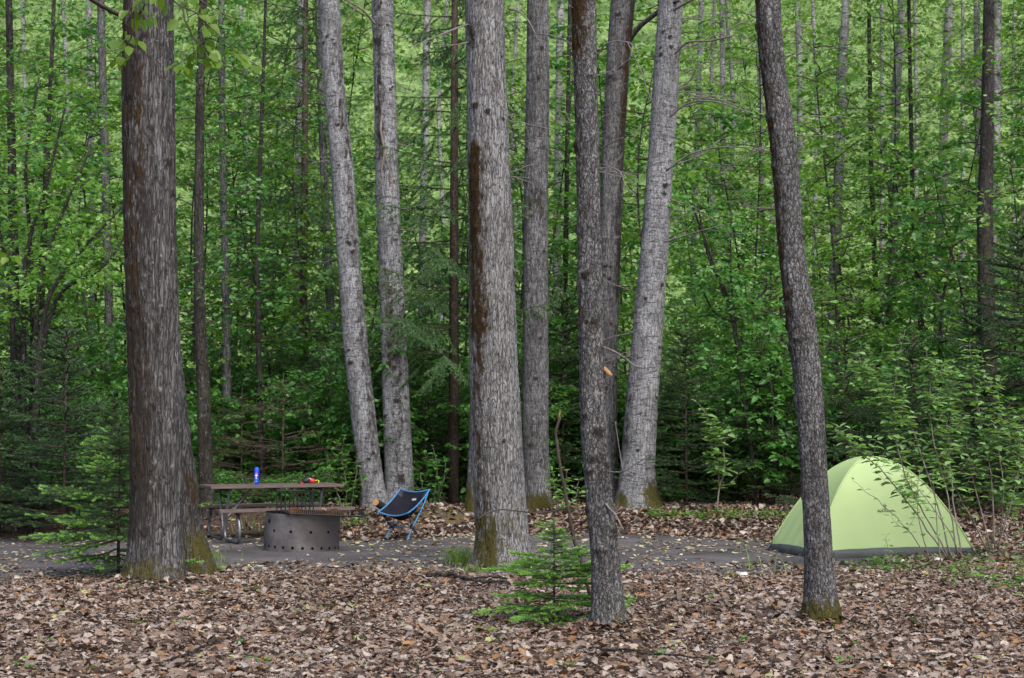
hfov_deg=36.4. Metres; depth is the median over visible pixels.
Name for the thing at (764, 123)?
young tree
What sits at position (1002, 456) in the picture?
understory bush
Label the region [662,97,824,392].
young tree
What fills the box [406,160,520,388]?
young tree
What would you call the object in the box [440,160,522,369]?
young tree
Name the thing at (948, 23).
birch tree
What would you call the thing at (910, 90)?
birch tree
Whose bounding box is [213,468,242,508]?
understory bush
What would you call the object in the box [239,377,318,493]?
understory bush
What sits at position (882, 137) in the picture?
birch tree
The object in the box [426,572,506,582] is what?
fallen branch
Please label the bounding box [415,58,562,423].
young tree
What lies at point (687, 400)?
spruce tree
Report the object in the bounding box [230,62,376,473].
young tree
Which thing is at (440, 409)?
understory bush
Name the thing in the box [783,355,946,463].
understory bush
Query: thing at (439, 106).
birch tree
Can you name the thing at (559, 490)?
leafy shrub
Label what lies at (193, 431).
understory bush
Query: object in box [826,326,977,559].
leafy shrub
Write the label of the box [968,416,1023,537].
leafy shrub
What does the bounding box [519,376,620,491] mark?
understory bush
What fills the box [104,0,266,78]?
leafy branch
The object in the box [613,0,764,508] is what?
cottonwood tree
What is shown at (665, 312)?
young tree
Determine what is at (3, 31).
young tree
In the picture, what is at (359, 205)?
young tree
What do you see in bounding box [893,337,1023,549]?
leafy shrub
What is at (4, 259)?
leafy branch
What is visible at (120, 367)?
understory bush
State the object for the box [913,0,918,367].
birch tree
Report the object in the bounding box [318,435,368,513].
leafy shrub
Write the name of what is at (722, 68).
birch tree
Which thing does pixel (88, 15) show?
birch tree
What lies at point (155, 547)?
cottonwood tree
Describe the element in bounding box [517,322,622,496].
understory bush
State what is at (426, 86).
birch tree
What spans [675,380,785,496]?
understory bush
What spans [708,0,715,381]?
birch tree
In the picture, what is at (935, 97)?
young tree
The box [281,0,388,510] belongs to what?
cottonwood tree
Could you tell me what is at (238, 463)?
understory bush
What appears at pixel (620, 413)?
understory bush
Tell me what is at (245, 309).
young tree
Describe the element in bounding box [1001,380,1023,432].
understory bush
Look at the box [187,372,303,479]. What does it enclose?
understory bush
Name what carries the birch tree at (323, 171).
on the ground at (258, 522)
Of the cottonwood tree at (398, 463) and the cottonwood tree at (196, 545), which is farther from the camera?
the cottonwood tree at (398, 463)
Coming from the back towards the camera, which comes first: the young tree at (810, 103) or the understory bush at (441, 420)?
the young tree at (810, 103)
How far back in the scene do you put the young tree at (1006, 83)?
39.51 m
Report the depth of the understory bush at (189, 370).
30.17 m
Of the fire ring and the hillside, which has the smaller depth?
the fire ring
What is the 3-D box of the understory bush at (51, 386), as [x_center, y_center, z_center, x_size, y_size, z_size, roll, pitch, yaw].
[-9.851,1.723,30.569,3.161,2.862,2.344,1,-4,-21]
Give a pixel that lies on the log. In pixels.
(378, 503)
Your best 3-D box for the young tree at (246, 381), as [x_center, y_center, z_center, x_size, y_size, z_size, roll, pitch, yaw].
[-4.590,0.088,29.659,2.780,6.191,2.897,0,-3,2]
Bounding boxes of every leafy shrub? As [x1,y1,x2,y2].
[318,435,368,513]
[407,445,450,505]
[542,467,584,511]
[692,399,743,511]
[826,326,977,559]
[851,460,965,561]
[881,533,896,566]
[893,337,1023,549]
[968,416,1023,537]
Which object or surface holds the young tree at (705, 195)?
on the ground at (258, 522)
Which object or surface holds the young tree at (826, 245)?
on the ground at (258, 522)
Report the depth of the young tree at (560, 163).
34.63 m
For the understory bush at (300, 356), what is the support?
on the ground at (258, 522)
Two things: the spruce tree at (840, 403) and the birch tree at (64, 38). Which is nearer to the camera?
the spruce tree at (840, 403)
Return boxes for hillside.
[0,0,1023,419]
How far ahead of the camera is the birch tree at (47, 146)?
24.20 m
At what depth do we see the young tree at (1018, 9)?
33.98 m
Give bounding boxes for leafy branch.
[0,245,25,295]
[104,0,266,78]
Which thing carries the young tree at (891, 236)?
on the ground at (258, 522)
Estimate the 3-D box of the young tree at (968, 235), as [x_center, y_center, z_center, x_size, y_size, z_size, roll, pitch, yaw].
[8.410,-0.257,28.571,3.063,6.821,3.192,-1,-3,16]
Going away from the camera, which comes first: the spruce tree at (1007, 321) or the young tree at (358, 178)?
the spruce tree at (1007, 321)
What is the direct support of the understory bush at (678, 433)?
on the ground at (258, 522)
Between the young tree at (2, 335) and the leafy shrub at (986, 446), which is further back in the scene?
the young tree at (2, 335)
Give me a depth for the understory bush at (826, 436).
28.16 m
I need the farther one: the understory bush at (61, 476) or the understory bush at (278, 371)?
the understory bush at (278, 371)
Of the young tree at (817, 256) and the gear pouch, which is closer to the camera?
the gear pouch
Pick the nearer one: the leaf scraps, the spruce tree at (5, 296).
the leaf scraps
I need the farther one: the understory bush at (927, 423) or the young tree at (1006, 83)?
the young tree at (1006, 83)
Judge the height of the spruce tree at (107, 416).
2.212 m
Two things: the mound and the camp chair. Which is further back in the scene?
the mound
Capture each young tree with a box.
[0,0,89,406]
[0,38,99,369]
[0,114,54,363]
[0,137,125,435]
[0,146,98,369]
[0,200,28,364]
[0,301,27,360]
[5,47,126,386]
[19,83,126,394]
[27,83,124,395]
[39,18,189,415]
[99,73,252,416]
[120,0,272,435]
[174,0,267,409]
[174,30,310,387]
[178,74,286,387]
[184,129,311,390]
[189,15,309,409]
[204,0,355,386]
[204,182,329,462]
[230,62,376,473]
[243,32,354,363]
[260,0,410,476]
[308,135,443,445]
[308,165,379,391]
[310,151,433,441]
[353,144,436,352]
[354,128,468,364]
[362,185,436,330]
[395,22,523,476]
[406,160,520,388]
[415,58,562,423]
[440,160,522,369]
[459,71,621,416]
[466,0,632,383]
[511,146,574,367]
[513,223,576,378]
[517,22,677,440]
[517,120,647,426]
[548,39,687,390]
[550,66,640,369]
[556,42,715,493]
[558,0,745,390]
[617,202,675,388]
[629,126,757,431]
[661,97,758,381]
[661,151,779,431]
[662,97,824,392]
[672,103,779,383]
[679,0,821,490]
[699,10,826,409]
[716,122,829,385]
[744,154,850,375]
[751,25,928,467]
[765,85,899,384]
[797,28,899,363]
[800,180,888,374]
[809,0,963,390]
[833,112,955,421]
[839,56,1023,495]
[850,158,974,426]
[851,176,978,492]
[853,139,976,475]
[889,142,1023,494]
[915,51,1023,399]
[932,167,1023,418]
[936,146,1023,491]
[964,0,1023,362]
[973,111,1023,412]
[980,38,1023,292]
[1001,8,1023,73]
[1009,0,1023,330]
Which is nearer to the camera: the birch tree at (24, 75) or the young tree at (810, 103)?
the young tree at (810, 103)
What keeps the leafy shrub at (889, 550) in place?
on the ground at (258, 522)
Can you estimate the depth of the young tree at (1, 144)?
38.52 m
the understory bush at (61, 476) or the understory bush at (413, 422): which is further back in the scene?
the understory bush at (413, 422)
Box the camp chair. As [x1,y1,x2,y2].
[378,488,429,540]
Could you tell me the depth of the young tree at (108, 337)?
32.52 m
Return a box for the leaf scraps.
[0,528,911,579]
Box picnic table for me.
[198,482,354,543]
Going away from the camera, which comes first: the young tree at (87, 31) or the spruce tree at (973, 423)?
the spruce tree at (973, 423)
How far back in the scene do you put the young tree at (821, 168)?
34.74 m
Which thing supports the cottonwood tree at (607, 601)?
on the ground at (258, 522)
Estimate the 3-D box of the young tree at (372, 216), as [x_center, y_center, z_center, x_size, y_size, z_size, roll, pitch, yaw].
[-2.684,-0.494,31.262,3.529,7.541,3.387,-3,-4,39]
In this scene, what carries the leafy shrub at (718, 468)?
on the ground at (258, 522)
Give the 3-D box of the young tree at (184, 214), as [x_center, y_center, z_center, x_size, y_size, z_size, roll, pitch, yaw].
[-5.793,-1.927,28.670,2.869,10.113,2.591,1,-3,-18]
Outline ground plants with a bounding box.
[12,505,1023,667]
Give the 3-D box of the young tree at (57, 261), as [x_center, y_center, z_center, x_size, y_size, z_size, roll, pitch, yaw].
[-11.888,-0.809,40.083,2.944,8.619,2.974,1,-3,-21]
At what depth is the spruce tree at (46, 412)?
23.21 m
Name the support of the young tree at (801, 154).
on the ground at (258, 522)
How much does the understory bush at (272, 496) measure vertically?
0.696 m
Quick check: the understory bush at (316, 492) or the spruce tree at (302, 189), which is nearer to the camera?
the understory bush at (316, 492)
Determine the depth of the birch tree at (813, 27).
49.72 m
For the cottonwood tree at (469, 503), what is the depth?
24.20 m
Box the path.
[0,533,916,578]
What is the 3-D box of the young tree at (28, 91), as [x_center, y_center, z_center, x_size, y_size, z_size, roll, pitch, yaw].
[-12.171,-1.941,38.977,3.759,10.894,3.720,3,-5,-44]
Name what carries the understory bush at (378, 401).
on the ground at (258, 522)
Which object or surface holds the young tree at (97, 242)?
on the ground at (258, 522)
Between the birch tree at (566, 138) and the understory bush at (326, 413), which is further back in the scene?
the birch tree at (566, 138)
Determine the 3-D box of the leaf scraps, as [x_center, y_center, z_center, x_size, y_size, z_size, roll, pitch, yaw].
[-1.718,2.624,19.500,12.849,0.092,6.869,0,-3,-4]
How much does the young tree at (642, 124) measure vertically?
8.545 m
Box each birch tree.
[0,0,98,512]
[0,0,122,518]
[14,0,193,371]
[15,0,188,394]
[20,0,26,358]
[61,0,69,357]
[118,0,286,518]
[175,0,307,493]
[177,0,360,502]
[204,0,375,370]
[233,0,411,482]
[239,5,248,362]
[362,0,467,365]
[437,0,448,362]
[463,0,638,379]
[464,0,636,483]
[510,0,519,296]
[626,0,807,384]
[627,0,751,369]
[678,0,831,447]
[684,153,877,491]
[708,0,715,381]
[709,0,867,332]
[724,0,735,346]
[740,0,920,374]
[762,0,968,366]
[770,175,774,348]
[805,0,980,377]
[811,0,818,331]
[820,0,1016,471]
[858,0,1014,387]
[879,3,883,324]
[895,0,1023,369]
[896,0,1023,499]
[906,0,1023,381]
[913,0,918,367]
[960,0,964,414]
[1011,0,1016,360]
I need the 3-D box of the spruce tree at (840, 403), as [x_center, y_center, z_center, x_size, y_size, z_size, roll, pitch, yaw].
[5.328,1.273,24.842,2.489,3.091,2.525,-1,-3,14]
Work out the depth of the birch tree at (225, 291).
28.59 m
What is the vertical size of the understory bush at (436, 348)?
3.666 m
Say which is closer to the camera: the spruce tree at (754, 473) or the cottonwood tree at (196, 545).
the cottonwood tree at (196, 545)
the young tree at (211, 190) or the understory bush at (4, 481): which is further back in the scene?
the young tree at (211, 190)
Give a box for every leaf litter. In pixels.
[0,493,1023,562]
[0,558,1023,677]
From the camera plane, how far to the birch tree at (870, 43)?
38.34 m
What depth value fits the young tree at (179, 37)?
34.17 m
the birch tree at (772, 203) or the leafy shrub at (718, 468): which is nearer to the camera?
the leafy shrub at (718, 468)
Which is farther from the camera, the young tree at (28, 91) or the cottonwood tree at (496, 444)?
the young tree at (28, 91)
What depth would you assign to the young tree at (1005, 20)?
35.66 m
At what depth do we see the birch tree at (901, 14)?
36.28 m
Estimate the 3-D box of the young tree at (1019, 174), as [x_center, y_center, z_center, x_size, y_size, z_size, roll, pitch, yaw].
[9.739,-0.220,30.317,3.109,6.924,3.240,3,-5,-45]
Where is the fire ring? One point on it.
(297, 529)
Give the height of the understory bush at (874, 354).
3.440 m
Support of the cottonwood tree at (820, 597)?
on the ground at (258, 522)
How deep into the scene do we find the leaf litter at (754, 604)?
11.94 m
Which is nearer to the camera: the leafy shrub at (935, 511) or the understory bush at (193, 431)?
the leafy shrub at (935, 511)
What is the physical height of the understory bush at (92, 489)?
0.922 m
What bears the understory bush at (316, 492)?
on the ground at (258, 522)
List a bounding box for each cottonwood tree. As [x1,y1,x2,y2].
[89,0,190,585]
[180,344,220,574]
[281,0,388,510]
[346,0,432,500]
[411,0,553,571]
[463,415,474,511]
[522,0,553,511]
[531,0,668,632]
[600,0,680,500]
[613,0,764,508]
[701,0,895,628]
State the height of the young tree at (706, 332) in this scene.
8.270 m
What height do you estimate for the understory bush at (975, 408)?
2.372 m
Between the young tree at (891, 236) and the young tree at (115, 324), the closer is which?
the young tree at (115, 324)
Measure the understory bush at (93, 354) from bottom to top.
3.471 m
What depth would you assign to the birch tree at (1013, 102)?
50.67 m
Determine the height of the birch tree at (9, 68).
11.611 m
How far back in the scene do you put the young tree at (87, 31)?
37.57 m
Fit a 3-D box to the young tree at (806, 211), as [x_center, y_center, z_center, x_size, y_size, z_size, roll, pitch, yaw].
[5.727,-1.204,27.599,3.292,8.608,2.772,-1,-4,22]
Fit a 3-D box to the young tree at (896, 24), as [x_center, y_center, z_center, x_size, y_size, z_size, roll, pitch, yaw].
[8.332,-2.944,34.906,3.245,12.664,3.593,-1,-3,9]
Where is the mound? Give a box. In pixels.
[410,506,471,522]
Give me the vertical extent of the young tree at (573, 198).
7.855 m
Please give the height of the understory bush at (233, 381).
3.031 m
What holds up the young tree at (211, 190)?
on the ground at (258, 522)
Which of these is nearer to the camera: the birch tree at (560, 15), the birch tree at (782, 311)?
the birch tree at (782, 311)
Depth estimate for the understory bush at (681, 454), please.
26.94 m
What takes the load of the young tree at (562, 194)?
on the ground at (258, 522)
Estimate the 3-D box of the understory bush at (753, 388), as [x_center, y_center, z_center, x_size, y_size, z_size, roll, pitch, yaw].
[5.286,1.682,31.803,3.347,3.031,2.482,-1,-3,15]
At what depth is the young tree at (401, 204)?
36.40 m
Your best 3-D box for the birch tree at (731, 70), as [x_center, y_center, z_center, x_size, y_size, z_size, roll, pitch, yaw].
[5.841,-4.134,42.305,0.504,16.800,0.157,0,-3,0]
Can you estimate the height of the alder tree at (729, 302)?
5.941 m
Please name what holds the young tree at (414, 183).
on the ground at (258, 522)
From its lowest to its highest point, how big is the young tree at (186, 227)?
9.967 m
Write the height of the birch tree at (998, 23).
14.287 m
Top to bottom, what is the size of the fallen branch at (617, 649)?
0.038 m
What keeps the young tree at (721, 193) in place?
on the ground at (258, 522)
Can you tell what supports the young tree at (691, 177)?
on the ground at (258, 522)
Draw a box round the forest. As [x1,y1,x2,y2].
[0,0,1023,392]
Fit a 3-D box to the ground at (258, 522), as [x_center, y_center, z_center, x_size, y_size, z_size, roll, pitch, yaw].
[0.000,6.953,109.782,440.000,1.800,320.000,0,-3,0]
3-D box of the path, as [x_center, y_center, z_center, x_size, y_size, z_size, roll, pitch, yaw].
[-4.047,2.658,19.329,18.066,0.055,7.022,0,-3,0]
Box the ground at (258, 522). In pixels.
[0,430,1023,677]
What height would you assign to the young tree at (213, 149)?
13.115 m
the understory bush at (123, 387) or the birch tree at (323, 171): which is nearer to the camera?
the understory bush at (123, 387)
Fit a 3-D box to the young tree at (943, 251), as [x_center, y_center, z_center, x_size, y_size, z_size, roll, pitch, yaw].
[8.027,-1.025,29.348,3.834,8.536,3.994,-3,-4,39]
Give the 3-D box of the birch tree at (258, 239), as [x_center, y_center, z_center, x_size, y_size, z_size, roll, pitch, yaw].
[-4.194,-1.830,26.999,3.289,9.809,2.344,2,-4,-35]
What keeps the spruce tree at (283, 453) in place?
on the ground at (258, 522)
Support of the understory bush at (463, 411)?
on the ground at (258, 522)
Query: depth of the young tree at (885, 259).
31.39 m
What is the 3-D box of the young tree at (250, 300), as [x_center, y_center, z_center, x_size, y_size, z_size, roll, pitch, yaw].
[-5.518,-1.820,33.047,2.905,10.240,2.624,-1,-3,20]
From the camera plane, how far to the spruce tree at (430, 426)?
27.03 m
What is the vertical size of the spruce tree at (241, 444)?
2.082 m
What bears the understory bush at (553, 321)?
on the ground at (258, 522)
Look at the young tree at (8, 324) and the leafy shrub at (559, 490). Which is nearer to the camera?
the leafy shrub at (559, 490)
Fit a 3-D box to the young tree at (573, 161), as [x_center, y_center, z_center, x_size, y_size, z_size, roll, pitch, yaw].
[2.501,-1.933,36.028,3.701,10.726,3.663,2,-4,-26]
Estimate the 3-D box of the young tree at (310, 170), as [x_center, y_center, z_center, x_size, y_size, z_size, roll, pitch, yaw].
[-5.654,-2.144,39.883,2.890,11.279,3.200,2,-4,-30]
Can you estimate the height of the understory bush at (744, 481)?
2.993 m
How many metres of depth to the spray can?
21.50 m
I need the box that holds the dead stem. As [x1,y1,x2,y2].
[478,411,590,595]
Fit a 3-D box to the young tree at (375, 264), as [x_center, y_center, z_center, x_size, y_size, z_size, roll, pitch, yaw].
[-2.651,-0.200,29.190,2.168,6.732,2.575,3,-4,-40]
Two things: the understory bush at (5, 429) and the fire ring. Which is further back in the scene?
the understory bush at (5, 429)
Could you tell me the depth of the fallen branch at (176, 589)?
14.63 m
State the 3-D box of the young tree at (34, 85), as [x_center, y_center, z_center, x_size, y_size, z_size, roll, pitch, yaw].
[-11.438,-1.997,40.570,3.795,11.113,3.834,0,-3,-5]
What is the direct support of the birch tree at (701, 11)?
on the ground at (258, 522)
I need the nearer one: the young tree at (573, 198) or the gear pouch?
the gear pouch
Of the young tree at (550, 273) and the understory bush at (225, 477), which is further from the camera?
the young tree at (550, 273)
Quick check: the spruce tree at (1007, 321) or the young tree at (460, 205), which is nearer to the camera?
the spruce tree at (1007, 321)
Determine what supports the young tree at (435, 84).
on the ground at (258, 522)
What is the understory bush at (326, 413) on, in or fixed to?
on the ground at (258, 522)
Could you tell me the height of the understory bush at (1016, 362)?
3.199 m
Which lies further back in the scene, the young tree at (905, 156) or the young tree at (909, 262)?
the young tree at (909, 262)
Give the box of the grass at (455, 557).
[120,512,981,677]
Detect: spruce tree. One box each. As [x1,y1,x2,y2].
[0,4,80,392]
[0,291,129,524]
[0,311,128,541]
[0,360,69,536]
[18,415,246,574]
[56,386,129,534]
[189,0,413,489]
[212,386,314,503]
[222,372,357,506]
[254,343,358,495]
[311,0,572,503]
[379,327,468,497]
[447,276,627,500]
[472,517,636,625]
[611,315,756,504]
[688,340,827,502]
[764,323,926,503]
[840,322,992,507]
[885,304,1023,509]
[903,204,1023,488]
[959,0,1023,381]
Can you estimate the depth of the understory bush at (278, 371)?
30.61 m
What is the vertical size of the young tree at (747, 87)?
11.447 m
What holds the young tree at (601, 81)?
on the ground at (258, 522)
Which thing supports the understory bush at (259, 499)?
on the ground at (258, 522)
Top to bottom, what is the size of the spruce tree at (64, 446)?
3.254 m
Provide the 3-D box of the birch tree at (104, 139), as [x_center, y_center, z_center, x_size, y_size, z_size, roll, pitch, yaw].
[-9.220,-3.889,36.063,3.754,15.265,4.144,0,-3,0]
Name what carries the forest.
on the ground at (258, 522)
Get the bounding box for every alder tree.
[0,54,124,535]
[665,158,821,504]
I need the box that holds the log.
[372,499,385,508]
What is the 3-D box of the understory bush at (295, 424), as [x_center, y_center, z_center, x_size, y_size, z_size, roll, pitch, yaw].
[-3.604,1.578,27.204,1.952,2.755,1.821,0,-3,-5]
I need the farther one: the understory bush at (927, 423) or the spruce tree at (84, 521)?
the understory bush at (927, 423)
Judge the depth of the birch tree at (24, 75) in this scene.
42.44 m
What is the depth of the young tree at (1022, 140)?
33.39 m
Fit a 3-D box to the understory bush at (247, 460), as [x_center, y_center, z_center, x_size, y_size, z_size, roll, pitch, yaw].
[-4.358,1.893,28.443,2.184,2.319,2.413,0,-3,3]
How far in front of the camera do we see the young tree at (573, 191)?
40.40 m
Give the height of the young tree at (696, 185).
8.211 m
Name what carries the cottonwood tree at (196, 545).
on the ground at (258, 522)
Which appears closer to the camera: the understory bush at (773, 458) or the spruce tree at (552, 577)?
the spruce tree at (552, 577)
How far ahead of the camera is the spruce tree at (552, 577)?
12.35 m
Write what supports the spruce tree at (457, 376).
on the ground at (258, 522)
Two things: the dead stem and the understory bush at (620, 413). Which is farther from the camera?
the understory bush at (620, 413)
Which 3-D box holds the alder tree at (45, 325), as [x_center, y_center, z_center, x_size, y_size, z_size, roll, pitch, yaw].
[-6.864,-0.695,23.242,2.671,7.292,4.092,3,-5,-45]
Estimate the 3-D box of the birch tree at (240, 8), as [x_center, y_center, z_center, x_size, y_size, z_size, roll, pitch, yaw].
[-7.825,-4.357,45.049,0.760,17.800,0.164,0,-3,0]
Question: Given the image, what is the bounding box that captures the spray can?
[254,467,258,484]
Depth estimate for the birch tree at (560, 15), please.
37.27 m
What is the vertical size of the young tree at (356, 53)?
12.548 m
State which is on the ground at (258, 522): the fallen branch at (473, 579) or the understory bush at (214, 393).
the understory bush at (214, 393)
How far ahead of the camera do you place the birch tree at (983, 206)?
27.15 m
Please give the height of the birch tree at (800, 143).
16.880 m
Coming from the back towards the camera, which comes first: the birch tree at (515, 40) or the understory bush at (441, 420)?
the birch tree at (515, 40)
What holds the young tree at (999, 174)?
on the ground at (258, 522)
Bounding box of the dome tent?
[766,454,975,557]
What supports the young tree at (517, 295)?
on the ground at (258, 522)
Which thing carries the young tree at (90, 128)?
on the ground at (258, 522)
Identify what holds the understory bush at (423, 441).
on the ground at (258, 522)
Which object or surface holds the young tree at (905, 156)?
on the ground at (258, 522)
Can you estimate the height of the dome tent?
1.235 m
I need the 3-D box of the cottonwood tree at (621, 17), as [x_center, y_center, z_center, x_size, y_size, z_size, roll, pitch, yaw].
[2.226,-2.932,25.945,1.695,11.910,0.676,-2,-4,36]
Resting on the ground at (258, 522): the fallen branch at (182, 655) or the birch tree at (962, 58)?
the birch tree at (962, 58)
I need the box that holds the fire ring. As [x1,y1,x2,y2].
[263,489,365,551]
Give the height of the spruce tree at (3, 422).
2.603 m
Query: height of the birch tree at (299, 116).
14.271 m
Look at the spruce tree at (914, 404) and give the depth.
24.50 m
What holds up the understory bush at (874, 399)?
on the ground at (258, 522)
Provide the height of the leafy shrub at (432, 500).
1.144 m
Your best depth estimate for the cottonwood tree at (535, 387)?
24.95 m
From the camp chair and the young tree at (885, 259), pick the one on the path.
the camp chair
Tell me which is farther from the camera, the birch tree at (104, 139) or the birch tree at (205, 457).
the birch tree at (104, 139)
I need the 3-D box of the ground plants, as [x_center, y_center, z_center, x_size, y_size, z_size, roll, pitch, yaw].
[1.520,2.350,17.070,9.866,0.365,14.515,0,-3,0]
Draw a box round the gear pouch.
[297,477,318,482]
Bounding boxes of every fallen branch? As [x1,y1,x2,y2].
[157,583,178,590]
[167,640,223,661]
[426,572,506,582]
[588,646,708,658]
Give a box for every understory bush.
[0,381,128,479]
[0,382,10,461]
[1,379,82,454]
[1,456,45,510]
[4,375,128,495]
[38,437,91,505]
[65,320,128,473]
[69,473,117,510]
[78,354,128,490]
[124,387,249,491]
[128,398,249,496]
[181,320,256,468]
[184,348,263,409]
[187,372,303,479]
[210,382,332,495]
[212,395,280,492]
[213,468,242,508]
[228,470,268,508]
[231,342,331,400]
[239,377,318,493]
[250,351,351,500]
[253,340,433,503]
[263,471,302,507]
[270,334,370,492]
[287,466,334,506]
[307,300,450,479]
[331,356,446,486]
[380,319,461,399]
[380,364,469,489]
[409,342,551,493]
[413,381,465,494]
[417,358,469,484]
[436,385,578,501]
[459,295,580,476]
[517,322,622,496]
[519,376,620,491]
[549,359,718,500]
[549,400,583,496]
[621,395,704,490]
[655,385,756,501]
[661,344,832,496]
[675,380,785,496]
[704,284,861,503]
[704,352,847,485]
[780,355,934,484]
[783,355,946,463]
[784,385,881,485]
[859,328,951,471]
[875,346,1023,497]
[946,385,1021,485]
[955,407,1023,496]
[1000,339,1023,424]
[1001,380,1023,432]
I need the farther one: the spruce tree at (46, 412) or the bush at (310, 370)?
the bush at (310, 370)
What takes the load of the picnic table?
on the path
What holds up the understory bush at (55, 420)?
on the ground at (258, 522)
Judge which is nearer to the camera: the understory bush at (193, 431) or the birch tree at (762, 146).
the understory bush at (193, 431)
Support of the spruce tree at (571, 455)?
on the ground at (258, 522)
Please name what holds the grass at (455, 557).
on the ground at (258, 522)
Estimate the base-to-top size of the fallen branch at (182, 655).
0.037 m
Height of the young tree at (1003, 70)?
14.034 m
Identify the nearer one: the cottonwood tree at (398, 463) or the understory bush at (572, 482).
the cottonwood tree at (398, 463)
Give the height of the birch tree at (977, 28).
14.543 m
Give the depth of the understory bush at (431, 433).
27.71 m
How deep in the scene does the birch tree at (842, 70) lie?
36.80 m

